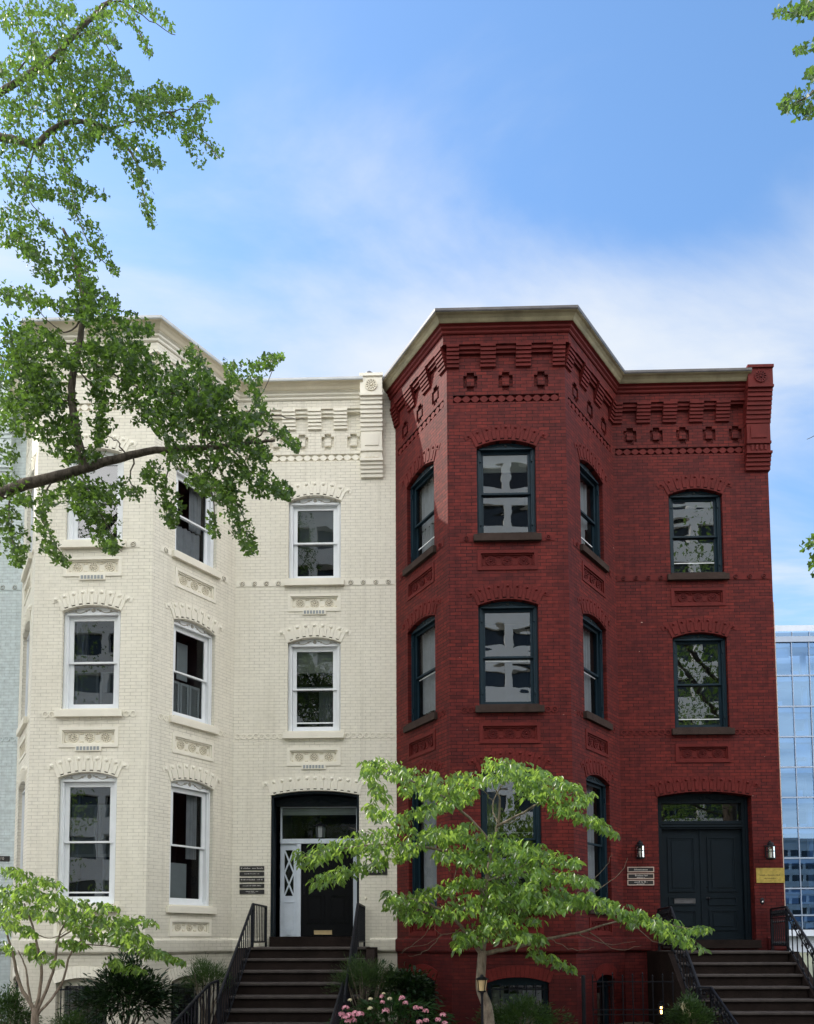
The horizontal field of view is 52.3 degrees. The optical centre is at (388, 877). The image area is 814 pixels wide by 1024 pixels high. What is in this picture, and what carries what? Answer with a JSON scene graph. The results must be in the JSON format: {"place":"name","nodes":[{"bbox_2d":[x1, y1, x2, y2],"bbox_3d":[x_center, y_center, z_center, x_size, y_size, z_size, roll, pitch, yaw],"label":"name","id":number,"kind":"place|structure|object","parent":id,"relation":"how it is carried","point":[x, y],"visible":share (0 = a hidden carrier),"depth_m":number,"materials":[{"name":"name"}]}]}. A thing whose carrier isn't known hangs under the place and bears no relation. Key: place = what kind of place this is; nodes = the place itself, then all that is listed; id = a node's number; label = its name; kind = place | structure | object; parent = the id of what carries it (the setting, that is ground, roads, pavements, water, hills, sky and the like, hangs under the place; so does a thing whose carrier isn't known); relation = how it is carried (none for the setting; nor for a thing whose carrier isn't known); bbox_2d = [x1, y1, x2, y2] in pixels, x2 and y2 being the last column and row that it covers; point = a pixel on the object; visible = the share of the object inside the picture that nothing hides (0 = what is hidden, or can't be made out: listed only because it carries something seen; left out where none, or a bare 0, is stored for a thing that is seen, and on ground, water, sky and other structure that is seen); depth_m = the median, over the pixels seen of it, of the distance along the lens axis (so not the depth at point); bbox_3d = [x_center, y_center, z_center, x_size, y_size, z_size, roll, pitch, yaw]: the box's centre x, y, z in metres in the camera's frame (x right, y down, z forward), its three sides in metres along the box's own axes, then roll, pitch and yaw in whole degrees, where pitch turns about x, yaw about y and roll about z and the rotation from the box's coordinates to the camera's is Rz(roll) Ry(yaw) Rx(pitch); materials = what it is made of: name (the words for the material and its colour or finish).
{"place":"outdoors","nodes":[
{"label":"outdoors","id":0,"kind":"place"},
{"bbox_2d":[3,1022,652,1023],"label":"front yard","id":1,"kind":"structure","parent":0,"point":[619,1023],"depth_m":16.57,"materials":[{"name":"green plant"}]},
{"bbox_2d":[0,980,46,1023],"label":"corner shrub","id":2,"kind":"object","parent":1,"relation":"on","point":[12,1006],"visible":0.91,"depth_m":13.16,"materials":[{"name":"green plant"}]},
{"bbox_2d":[44,1005,97,1023],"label":"shrub","id":3,"kind":"object","parent":1,"relation":"on","point":[71,1020],"visible":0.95,"depth_m":12.82,"materials":[{"name":"green plant"}]},
{"bbox_2d":[0,866,186,1023],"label":"dogwood tree","id":4,"kind":"object","parent":1,"relation":"on","point":[126,940],"visible":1,"depth_m":12.27,"materials":[{"name":"green plant"}]},
{"bbox_2d":[56,948,189,1023],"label":"rhododendron shrub","id":5,"kind":"object","parent":1,"relation":"on","point":[123,986],"visible":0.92,"depth_m":13.28,"materials":[{"name":"green plant"}]},
{"bbox_2d":[171,980,218,1023],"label":"iron railing","id":6,"kind":"object","parent":1,"relation":"on","point":[191,1003],"visible":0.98,"depth_m":13.14,"materials":[{"name":"black metal"}]},
{"bbox_2d":[177,952,234,1023],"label":"feathery shrub","id":7,"kind":"object","parent":1,"relation":"on","point":[203,968],"visible":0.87,"depth_m":14.39,"materials":[{"name":"green plant"}]},
{"bbox_2d":[211,946,377,1023],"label":"stoop","id":8,"kind":"object","parent":1,"relation":"on","point":[282,985],"visible":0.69,"depth_m":14.62,"materials":[{"name":"stone"}]},
{"bbox_2d":[217,903,266,1023],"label":"iron railing","id":9,"kind":"object","parent":8,"relation":"on","point":[251,941],"visible":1,"depth_m":14.72,"materials":[{"name":"black metal"}]},
{"bbox_2d":[343,903,364,1023],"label":"iron railing","id":10,"kind":"object","parent":8,"relation":"on","point":[358,934],"visible":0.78,"depth_m":15.17,"materials":[{"name":"black metal"}]},
{"bbox_2d":[325,950,406,1023],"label":"juniper shrub","id":11,"kind":"object","parent":1,"relation":"on","point":[361,968],"visible":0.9,"depth_m":13.47,"materials":[{"name":"green plant"}]},
{"bbox_2d":[327,992,460,1023],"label":"hydrangea bush","id":12,"kind":"object","parent":1,"relation":"on","point":[397,1001],"visible":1,"depth_m":12.60,"materials":[{"name":"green plant"}]},
{"bbox_2d":[364,960,445,1023],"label":"leafy shrub","id":13,"kind":"object","parent":1,"relation":"on","point":[415,982],"visible":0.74,"depth_m":13.67,"materials":[{"name":"green plant"}]},
{"bbox_2d":[475,974,488,1023],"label":"garden lantern","id":14,"kind":"object","parent":1,"relation":"on","point":[481,982],"visible":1,"depth_m":12.17,"materials":[{"name":"black metal"}]},
{"bbox_2d":[291,757,714,1023],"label":"dogwood tree","id":15,"kind":"object","parent":1,"relation":"on","point":[533,787],"visible":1,"depth_m":11.92,"materials":[{"name":"green plant"}]},
{"bbox_2d":[466,990,577,1023],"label":"spiky shrub","id":16,"kind":"object","parent":1,"relation":"on","point":[528,1006],"visible":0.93,"depth_m":12.87,"materials":[{"name":"green plant"}]},
{"bbox_2d":[581,975,585,1023],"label":"iron post","id":17,"kind":"object","parent":1,"relation":"on","point":[583,991],"visible":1,"depth_m":14.21,"materials":[{"name":"black metal"}]},
{"bbox_2d":[591,972,673,1023],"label":"iron fence","id":18,"kind":"object","parent":1,"relation":"on","point":[633,1009],"visible":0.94,"depth_m":14.20,"materials":[{"name":"black metal"}]},
{"bbox_2d":[662,988,724,1023],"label":"potted shrub","id":19,"kind":"object","parent":1,"relation":"on","point":[692,1008],"visible":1,"depth_m":13.42,"materials":[{"name":"green plant"}]},
{"bbox_2d":[695,986,737,1023],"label":"iron railing","id":20,"kind":"object","parent":1,"relation":"on","point":[717,1000],"visible":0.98,"depth_m":13.60,"materials":[{"name":"black metal"}]},
{"bbox_2d":[647,950,813,1023],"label":"stoop","id":21,"kind":"object","parent":1,"relation":"on","point":[761,987],"visible":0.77,"depth_m":14.97,"materials":[{"name":"stone"}]},
{"bbox_2d":[657,1000,672,1020],"bbox_3d":[5.101,2.462,15.229,0.306,0.415,0.141,0,-4,2],"label":"wall lantern","id":22,"kind":"object","parent":21,"relation":"attached to","point":[661,1003],"depth_m":15.21,"materials":[{"name":"black metal"}]},
{"bbox_2d":[657,906,701,1013],"bbox_3d":[5.336,1.657,15.374,0.118,2.253,2.807,0,-4,5],"label":"iron railing","id":23,"kind":"object","parent":21,"relation":"on","point":[671,914],"visible":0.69,"depth_m":14.92,"materials":[{"name":"black metal"}]},
{"bbox_2d":[770,906,813,990],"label":"iron railing","id":24,"kind":"object","parent":21,"relation":"on","point":[786,920],"visible":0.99,"depth_m":15.43,"materials":[{"name":"black metal"}]},
{"bbox_2d":[0,0,813,624],"label":"sky","id":25,"kind":"structure","parent":0,"point":[636,165],"materials":[{"name":"blue"}]},
{"bbox_2d":[775,625,813,951],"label":"glass building","id":26,"kind":"structure","parent":0,"point":[795,663],"depth_m":108.95,"materials":[{"name":"glass"}]},
{"bbox_2d":[799,952,813,976],"bbox_3d":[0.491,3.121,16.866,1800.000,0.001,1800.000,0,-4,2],"label":"ground","id":27,"kind":"structure","parent":0,"point":[810,961],"depth_m":68.83,"materials":[{"name":"grey concrete"}]},
{"bbox_2d":[0,382,76,1021],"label":"rowhouse","id":28,"kind":"structure","parent":27,"relation":"on","point":[10,605],"depth_m":17.66,"materials":[{"name":"white brick"}]},
{"bbox_2d":[0,856,9,860],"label":"house number","id":29,"kind":"object","parent":28,"relation":"attached to","point":[4,858],"visible":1,"depth_m":17.36,"materials":[{"name":"black metal"}]},
{"bbox_2d":[9,315,396,1023],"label":"rowhouse","id":30,"kind":"structure","parent":27,"relation":"on","point":[203,717],"depth_m":17.04,"materials":[{"name":"white brick"}]},
{"bbox_2d":[11,787,24,914],"bbox_3d":[-7.222,-0.583,16.481,0.315,2.622,1.250,2,-5,-30],"label":"window","id":31,"kind":"structure","parent":30,"relation":"in","point":[23,794],"depth_m":16.92,"materials":[{"name":"white paint"}]},
{"bbox_2d":[16,632,29,736],"bbox_3d":[-7.232,-4.021,16.737,0.315,2.167,1.250,2,-5,-30],"label":"window","id":32,"kind":"structure","parent":30,"relation":"in","point":[23,723],"depth_m":17.12,"materials":[{"name":"white paint"}]},
{"bbox_2d":[21,488,33,582],"bbox_3d":[-7.240,-7.215,16.975,0.315,1.992,1.250,2,-5,-30],"label":"window","id":33,"kind":"structure","parent":30,"relation":"in","point":[26,567],"depth_m":17.16,"materials":[{"name":"white paint"}]},
{"bbox_2d":[49,773,117,911],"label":"window","id":34,"kind":"structure","parent":30,"relation":"in","point":[88,801],"depth_m":15.74,"materials":[{"name":"white paint"}]},
{"bbox_2d":[58,978,108,1023],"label":"basement window","id":35,"kind":"structure","parent":30,"relation":"in","point":[63,993],"depth_m":15.43,"materials":[{"name":"black glass"}]},
{"bbox_2d":[54,607,122,717],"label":"window","id":36,"kind":"structure","parent":30,"relation":"in","point":[91,661],"depth_m":15.94,"materials":[{"name":"grey glass"}]},
{"bbox_2d":[59,451,125,548],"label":"window","id":37,"kind":"structure","parent":30,"relation":"in","point":[78,537],"depth_m":16.12,"materials":[{"name":"white paint"}]},
{"bbox_2d":[171,976,204,1023],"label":"basement window","id":38,"kind":"structure","parent":30,"relation":"in","point":[187,997],"depth_m":16.32,"materials":[{"name":"black glass"}]},
{"bbox_2d":[166,781,216,913],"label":"window","id":39,"kind":"structure","parent":30,"relation":"in","point":[190,801],"depth_m":16.76,"materials":[{"name":"white paint"}]},
{"bbox_2d":[169,620,218,734],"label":"window","id":40,"kind":"structure","parent":30,"relation":"in","point":[192,645],"depth_m":16.94,"materials":[{"name":"white paint"}]},
{"bbox_2d":[172,469,220,578],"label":"window","id":41,"kind":"structure","parent":30,"relation":"in","point":[193,545],"depth_m":17.19,"materials":[{"name":"grey glass"}]},
{"bbox_2d":[240,866,263,869],"bbox_3d":[-2.822,-0.189,17.199,0.513,0.087,0.018,0,-4,2],"label":"name plate","id":42,"kind":"object","parent":30,"relation":"attached to","point":[251,867],"visible":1,"depth_m":17.19,"materials":[{"name":"black metal"}]},
{"bbox_2d":[240,872,263,875],"bbox_3d":[-2.821,-0.071,17.190,0.512,0.086,0.018,0,-4,2],"label":"name plate","id":43,"kind":"object","parent":30,"relation":"attached to","point":[251,873],"visible":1,"depth_m":17.18,"materials":[{"name":"black metal"}]},
{"bbox_2d":[240,878,263,881],"bbox_3d":[-2.819,0.053,17.181,0.512,0.088,0.018,0,-4,2],"label":"name plate","id":44,"kind":"object","parent":30,"relation":"attached to","point":[251,879],"visible":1,"depth_m":17.17,"materials":[{"name":"black metal"}]},
{"bbox_2d":[240,884,263,887],"bbox_3d":[-2.818,0.177,17.172,0.512,0.086,0.018,0,-4,2],"label":"name plate","id":45,"kind":"object","parent":30,"relation":"attached to","point":[251,885],"visible":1,"depth_m":17.16,"materials":[{"name":"black metal"}]},
{"bbox_2d":[240,890,263,893],"bbox_3d":[-2.816,0.300,17.162,0.512,0.087,0.018,0,-4,2],"label":"name plate","id":46,"kind":"object","parent":30,"relation":"attached to","point":[251,891],"visible":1,"depth_m":17.16,"materials":[{"name":"black metal"}]},
{"bbox_2d":[283,639,343,738],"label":"window","id":47,"kind":"structure","parent":30,"relation":"in","point":[314,665],"depth_m":17.66,"materials":[{"name":"glass"}]},
{"bbox_2d":[284,498,343,586],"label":"window","id":48,"kind":"structure","parent":30,"relation":"in","point":[314,523],"depth_m":17.89,"materials":[{"name":"grey glass"}]},
{"bbox_2d":[314,808,327,838],"bbox_3d":[-1.446,-1.157,17.792,0.310,0.700,0.268,0,-4,2],"label":"hanging lantern","id":49,"kind":"object","parent":30,"relation":"hanging from","point":[320,829],"visible":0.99,"depth_m":17.71,"materials":[{"name":"black metal"}]},
{"bbox_2d":[301,844,352,936],"bbox_3d":[-1.295,0.267,17.612,1.109,1.972,0.119,0,-4,2],"label":"door leaf","id":50,"kind":"structure","parent":30,"relation":"in","point":[329,912],"depth_m":17.59,"materials":[{"name":"black paint"}]},
{"bbox_2d":[364,866,386,874],"bbox_3d":[-0.268,-0.149,17.122,0.502,0.201,0.020,0,-4,2],"label":"house number","id":51,"kind":"object","parent":30,"relation":"attached to","point":[379,873],"visible":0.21,"depth_m":17.11,"materials":[{"name":"black metal"}]},
{"bbox_2d":[382,305,786,1023],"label":"rowhouse","id":52,"kind":"structure","parent":27,"relation":"on","point":[584,593],"depth_m":16.81,"materials":[{"name":"red brick"}]},
{"bbox_2d":[402,463,435,576],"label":"window","id":53,"kind":"structure","parent":52,"relation":"in","point":[423,547],"depth_m":17.10,"materials":[{"name":"grey glass"}]},
{"bbox_2d":[403,616,437,732],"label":"window","id":54,"kind":"structure","parent":52,"relation":"in","point":[424,712],"depth_m":16.87,"materials":[{"name":"grey glass"}]},
{"bbox_2d":[404,778,436,915],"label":"window","id":55,"kind":"structure","parent":52,"relation":"in","point":[424,870],"depth_m":16.64,"materials":[{"name":"black glass"}]},
{"bbox_2d":[415,976,434,1023],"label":"basement window","id":56,"kind":"structure","parent":52,"relation":"in","point":[432,980],"depth_m":16.45,"materials":[{"name":"black glass"}]},
{"bbox_2d":[474,443,541,541],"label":"window","id":57,"kind":"structure","parent":52,"relation":"in","point":[506,502],"depth_m":16.06,"materials":[{"name":"grey glass"}]},
{"bbox_2d":[475,601,544,712],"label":"window","id":58,"kind":"structure","parent":52,"relation":"in","point":[508,630],"depth_m":16.43,"materials":[{"name":"grey glass"}]},
{"bbox_2d":[480,770,547,912],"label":"window","id":59,"kind":"structure","parent":52,"relation":"in","point":[528,827],"depth_m":16.18,"materials":[{"name":"grey glass"}]},
{"bbox_2d":[487,977,548,1023],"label":"basement window","id":60,"kind":"structure","parent":52,"relation":"in","point":[496,989],"depth_m":15.20,"materials":[{"name":"black glass"}]},
{"bbox_2d":[580,463,608,572],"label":"window","id":61,"kind":"structure","parent":52,"relation":"in","point":[589,486],"depth_m":17.03,"materials":[{"name":"black glass"}]},
{"bbox_2d":[583,615,612,730],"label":"window","id":62,"kind":"structure","parent":52,"relation":"in","point":[592,634],"depth_m":16.79,"materials":[{"name":"teal paint"}]},
{"bbox_2d":[586,776,616,914],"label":"window","id":63,"kind":"structure","parent":52,"relation":"in","point":[597,844],"depth_m":16.55,"materials":[{"name":"teal paint"}]},
{"bbox_2d":[597,976,611,1023],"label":"basement window","id":64,"kind":"structure","parent":52,"relation":"in","point":[599,984],"depth_m":16.30,"materials":[{"name":"black glass"}]},
{"bbox_2d":[635,840,644,858],"bbox_3d":[5.117,-0.556,16.874,0.196,0.395,0.268,0,-4,2],"label":"wall lantern","id":65,"kind":"object","parent":52,"relation":"attached to","point":[639,850],"depth_m":16.79,"materials":[{"name":"black metal"}]},
{"bbox_2d":[627,873,653,878],"bbox_3d":[5.164,-0.023,16.957,0.540,0.113,0.020,0,-4,2],"label":"name plate","id":66,"kind":"object","parent":52,"relation":"attached to","point":[640,875],"visible":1,"depth_m":16.95,"materials":[{"name":"metal"}]},
{"bbox_2d":[627,867,653,871],"bbox_3d":[5.167,-0.159,16.967,0.540,0.110,0.020,0,-4,2],"label":"name plate","id":67,"kind":"object","parent":52,"relation":"attached to","point":[640,869],"visible":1,"depth_m":16.96,"materials":[{"name":"metal"}]},
{"bbox_2d":[627,880,653,884],"bbox_3d":[5.161,0.108,16.947,0.540,0.112,0.020,0,-4,2],"label":"name plate","id":68,"kind":"object","parent":52,"relation":"attached to","point":[640,882],"visible":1,"depth_m":16.94,"materials":[{"name":"metal"}]},
{"bbox_2d":[662,830,704,939],"bbox_3d":[6.103,0.150,17.212,0.829,2.287,0.072,0,-4,2],"label":"door leaf","id":69,"kind":"structure","parent":52,"relation":"in","point":[681,849],"depth_m":17.20,"materials":[{"name":"teal paint"}]},
{"bbox_2d":[667,491,729,580],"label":"window","id":70,"kind":"structure","parent":52,"relation":"in","point":[695,534],"depth_m":17.89,"materials":[{"name":"grey glass"}]},
{"bbox_2d":[671,634,734,734],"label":"window","id":71,"kind":"structure","parent":52,"relation":"in","point":[699,660],"depth_m":17.88,"materials":[{"name":"grey glass"}]},
{"bbox_2d":[701,829,743,939],"bbox_3d":[6.917,0.143,17.148,0.829,2.287,0.155,0,-4,2],"label":"door leaf","id":72,"kind":"structure","parent":52,"relation":"in","point":[721,848],"depth_m":17.17,"materials":[{"name":"teal paint"}]},
{"bbox_2d":[764,841,775,859],"bbox_3d":[7.730,-0.542,16.798,0.196,0.395,0.268,0,-4,2],"label":"wall lantern","id":73,"kind":"object","parent":52,"relation":"attached to","point":[771,853],"depth_m":16.73,"materials":[{"name":"black metal"}]},
{"bbox_2d":[756,868,784,882],"bbox_3d":[7.780,-0.039,16.884,0.565,0.302,0.020,0,-4,2],"label":"brass plaque","id":74,"kind":"object","parent":52,"relation":"attached to","point":[770,875],"visible":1,"depth_m":16.88,"materials":[{"name":"gold metal"}]},
{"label":"pavement","id":75,"kind":"structure","parent":0,"visible":0},
{"bbox_2d":[0,0,302,568],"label":"ginkgo tree","id":76,"kind":"object","parent":75,"relation":"on","point":[196,402],"visible":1,"depth_m":11.33,"materials":[{"name":"green plant"}]},
{"bbox_2d":[771,0,813,577],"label":"ginkgo tree","id":77,"kind":"object","parent":75,"relation":"on","point":[804,8],"visible":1,"depth_m":10.52,"materials":[{"name":"green plant"}]},
{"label":"path","id":78,"kind":"structure","parent":0,"visible":0},
{"bbox_2d":[329,979,344,1023],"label":"iron railing","id":79,"kind":"object","parent":78,"relation":"on","point":[335,1017],"visible":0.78,"depth_m":12.56,"materials":[{"name":"black metal"}]}
]}

